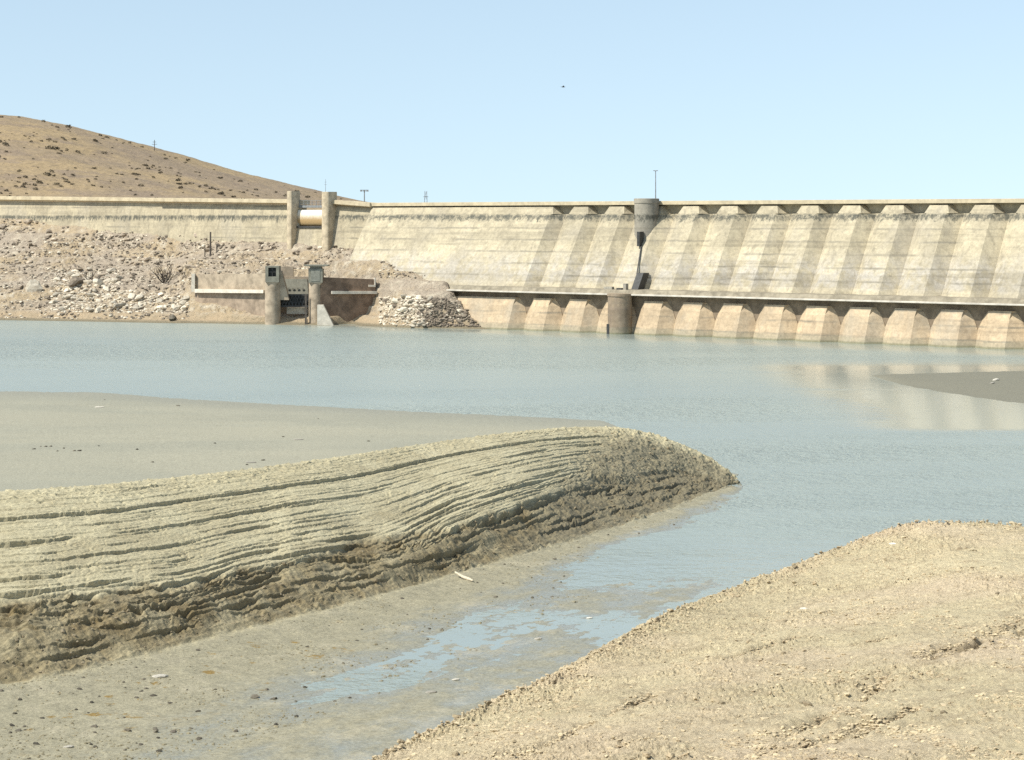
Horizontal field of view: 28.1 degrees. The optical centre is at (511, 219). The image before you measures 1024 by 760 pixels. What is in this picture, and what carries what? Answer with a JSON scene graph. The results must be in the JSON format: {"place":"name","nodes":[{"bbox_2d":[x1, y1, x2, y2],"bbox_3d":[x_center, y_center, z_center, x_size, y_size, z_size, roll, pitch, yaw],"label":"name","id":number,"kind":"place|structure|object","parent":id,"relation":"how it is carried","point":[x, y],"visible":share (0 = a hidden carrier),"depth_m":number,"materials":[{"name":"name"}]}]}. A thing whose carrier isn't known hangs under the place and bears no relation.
{"place":"outdoors","nodes":[
{"label":"outdoors","id":0,"kind":"place"},
{"bbox_2d":[0,115,365,209],"bbox_3d":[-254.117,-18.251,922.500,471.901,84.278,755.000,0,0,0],"label":"hill","id":1,"kind":"structure","parent":0,"point":[84,161],"depth_m":773.93,"materials":[{"name":"brown soil"}]},
{"bbox_2d":[0,218,486,328],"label":"shore slope","id":2,"kind":"structure","parent":0,"point":[342,266],"depth_m":418.02,"materials":[{"name":"beige stone"}]},
{"bbox_2d":[24,219,32,223],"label":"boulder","id":3,"kind":"object","parent":2,"relation":"on","point":[27,221],"visible":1,"depth_m":471.62,"materials":[{"name":"beige stone"}]},
{"bbox_2d":[25,280,42,291],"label":"boulder","id":4,"kind":"object","parent":2,"relation":"on","point":[33,286],"visible":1,"depth_m":424.16,"materials":[{"name":"beige stone"}]},
{"bbox_2d":[63,294,71,298],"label":"pale boulder","id":5,"kind":"object","parent":2,"relation":"on","point":[67,296],"visible":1,"depth_m":417.37,"materials":[{"name":"beige stone"}]},
{"bbox_2d":[67,277,82,286],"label":"boulder","id":6,"kind":"object","parent":2,"relation":"on","point":[74,281],"visible":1,"depth_m":423.28,"materials":[{"name":"stone"}]},
{"bbox_2d":[81,270,94,279],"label":"dead bush","id":7,"kind":"object","parent":2,"relation":"on","point":[92,276],"visible":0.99,"depth_m":426.76,"materials":[{"name":"brown plant"}]},
{"bbox_2d":[93,279,102,285],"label":"boulder","id":8,"kind":"object","parent":2,"relation":"on","point":[96,282],"visible":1,"depth_m":421.48,"materials":[{"name":"beige stone"}]},
{"bbox_2d":[103,286,109,291],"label":"pale boulder","id":9,"kind":"object","parent":2,"relation":"on","point":[105,289],"visible":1,"depth_m":419.48,"materials":[{"name":"beige stone"}]},
{"bbox_2d":[106,268,115,272],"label":"pale boulder","id":10,"kind":"object","parent":2,"relation":"on","point":[109,270],"visible":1,"depth_m":433.07,"materials":[{"name":"beige stone"}]},
{"bbox_2d":[113,303,125,308],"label":"pale boulder","id":11,"kind":"object","parent":2,"relation":"on","point":[119,305],"visible":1,"depth_m":408.05,"materials":[{"name":"beige stone"}]},
{"bbox_2d":[128,293,136,299],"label":"pale boulder","id":12,"kind":"object","parent":2,"relation":"on","point":[131,296],"visible":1,"depth_m":412.76,"materials":[{"name":"beige stone"}]},
{"bbox_2d":[135,294,144,300],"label":"pale boulder","id":13,"kind":"object","parent":2,"relation":"on","point":[138,297],"visible":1,"depth_m":411.61,"materials":[{"name":"beige stone"}]},
{"bbox_2d":[140,257,150,261],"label":"brown boulder","id":14,"kind":"object","parent":2,"relation":"on","point":[144,259],"visible":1,"depth_m":436.43,"materials":[{"name":"brown stone"}]},
{"bbox_2d":[150,256,178,282],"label":"dead bush","id":15,"kind":"object","parent":2,"relation":"on","point":[166,275],"visible":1,"depth_m":420.76,"materials":[{"name":"brown plant"}]},
{"bbox_2d":[169,314,176,320],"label":"boulder","id":16,"kind":"object","parent":2,"relation":"on","point":[172,317],"visible":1,"depth_m":397.92,"materials":[{"name":"grey stone"}]},
{"bbox_2d":[172,304,179,309],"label":"pale boulder","id":17,"kind":"object","parent":2,"relation":"on","point":[175,307],"visible":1,"depth_m":403.84,"materials":[{"name":"beige stone"}]},
{"bbox_2d":[0,191,376,250],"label":"wing wall","id":18,"kind":"structure","parent":2,"relation":"on","point":[329,225],"depth_m":438.13,"materials":[{"name":"concrete"}]},
{"bbox_2d":[185,265,195,268],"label":"brown boulder","id":19,"kind":"object","parent":2,"relation":"on","point":[188,266],"visible":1,"depth_m":420.22,"materials":[{"name":"brown stone"}]},
{"bbox_2d":[0,218,480,326],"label":"rubble","id":20,"kind":"object","parent":2,"relation":"on","point":[434,318],"visible":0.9,"depth_m":415.94,"materials":[{"name":"stone"}]},
{"bbox_2d":[191,264,376,324],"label":"sluice","id":21,"kind":"object","parent":2,"relation":"on","point":[271,294],"visible":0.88,"depth_m":394.44,"materials":[{"name":"concrete"}]},
{"bbox_2d":[399,307,407,311],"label":"pale boulder","id":22,"kind":"object","parent":2,"relation":"on","point":[402,309],"visible":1,"depth_m":382.41,"materials":[{"name":"beige stone"}]},
{"bbox_2d":[0,391,742,759],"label":"mud ground","id":23,"kind":"structure","parent":0,"point":[86,519],"depth_m":106.64,"materials":[{"name":"beige soil"}]},
{"bbox_2d":[152,674,167,677],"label":"pale stone","id":24,"kind":"object","parent":23,"relation":"on","point":[160,676],"visible":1,"depth_m":88.54,"materials":[{"name":"white stone"}]},
{"bbox_2d":[251,694,258,698],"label":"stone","id":25,"kind":"object","parent":23,"relation":"on","point":[254,696],"visible":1,"depth_m":85.45,"materials":[{"name":"grey stone"}]},
{"bbox_2d":[0,498,736,759],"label":"channel crumbs","id":26,"kind":"object","parent":23,"relation":"on","point":[131,758],"visible":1,"depth_m":83.98,"materials":[{"name":"brown soil"}]},
{"bbox_2d":[0,429,741,680],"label":"slump crumbs","id":27,"kind":"object","parent":23,"relation":"on","point":[128,610],"visible":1,"depth_m":105.36,"materials":[{"name":"brown soil"}]},
{"bbox_2d":[455,571,473,580],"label":"driftwood stick","id":28,"kind":"object","parent":23,"relation":"on","point":[463,576],"visible":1,"depth_m":112.38,"materials":[{"name":"white wood"}]},
{"bbox_2d":[0,320,1023,722],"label":"water","id":29,"kind":"structure","parent":0,"point":[820,446],"depth_m":225.68,"materials":[{"name":"liquid"}]},
{"bbox_2d":[349,198,1023,348],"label":"dam","id":30,"kind":"structure","parent":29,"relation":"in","point":[931,272],"depth_m":354.48,"materials":[{"name":"concrete"}]},
{"bbox_2d":[653,170,657,197],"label":"lamp post","id":31,"kind":"object","parent":30,"relation":"on","point":[655,182],"visible":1,"depth_m":372.08,"materials":[{"name":"grey metal"}]},
{"bbox_2d":[873,371,1023,402],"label":"mud bar","id":32,"kind":"object","parent":29,"relation":"in","point":[1007,386],"visible":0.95,"depth_m":248.24,"materials":[{"name":"beige soil"}]},
{"bbox_2d":[0,0,1023,202],"label":"sky","id":33,"kind":"structure","parent":0,"point":[398,101],"materials":[{"name":"blue"}]},
{"bbox_2d":[373,520,1023,759],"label":"sandy bank","id":34,"kind":"structure","parent":0,"point":[942,551],"depth_m":70.13,"materials":[{"name":"beige sand"}]},
{"bbox_2d":[642,752,650,757],"bbox_3d":[3.706,14.780,56.589,0.225,0.147,0.317,12,-9,-27],"label":"mud clod","id":35,"kind":"object","parent":34,"relation":"on","point":[646,754],"visible":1,"depth_m":56.47,"materials":[{"name":"beige soil"}]},
{"bbox_2d":[666,752,674,758],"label":"mud clod","id":36,"kind":"object","parent":34,"relation":"on","point":[670,755],"visible":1,"depth_m":56.32,"materials":[{"name":"beige soil"}]},
{"bbox_2d":[371,519,1023,759],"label":"crumbs","id":37,"kind":"object","parent":34,"relation":"on","point":[894,729],"visible":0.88,"depth_m":66.36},
{"bbox_2d":[710,697,718,701],"bbox_3d":[6.430,15.191,64.664,0.222,0.173,0.425,18,4,-39],"label":"mud clod","id":38,"kind":"object","parent":34,"relation":"on","point":[713,699],"visible":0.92,"depth_m":64.64,"materials":[{"name":"beige soil"}]},
{"bbox_2d":[803,701,812,705],"bbox_3d":[9.049,14.804,62.609,0.225,0.219,0.338,14,-4,-33],"label":"mud clod","id":39,"kind":"object","parent":34,"relation":"on","point":[807,703],"visible":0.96,"depth_m":62.55,"materials":[{"name":"beige soil"}]},
{"bbox_2d":[940,755,951,759],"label":"mud clod","id":40,"kind":"object","parent":34,"relation":"on","point":[944,757],"visible":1,"depth_m":51.57,"materials":[{"name":"beige soil"}]}
]}

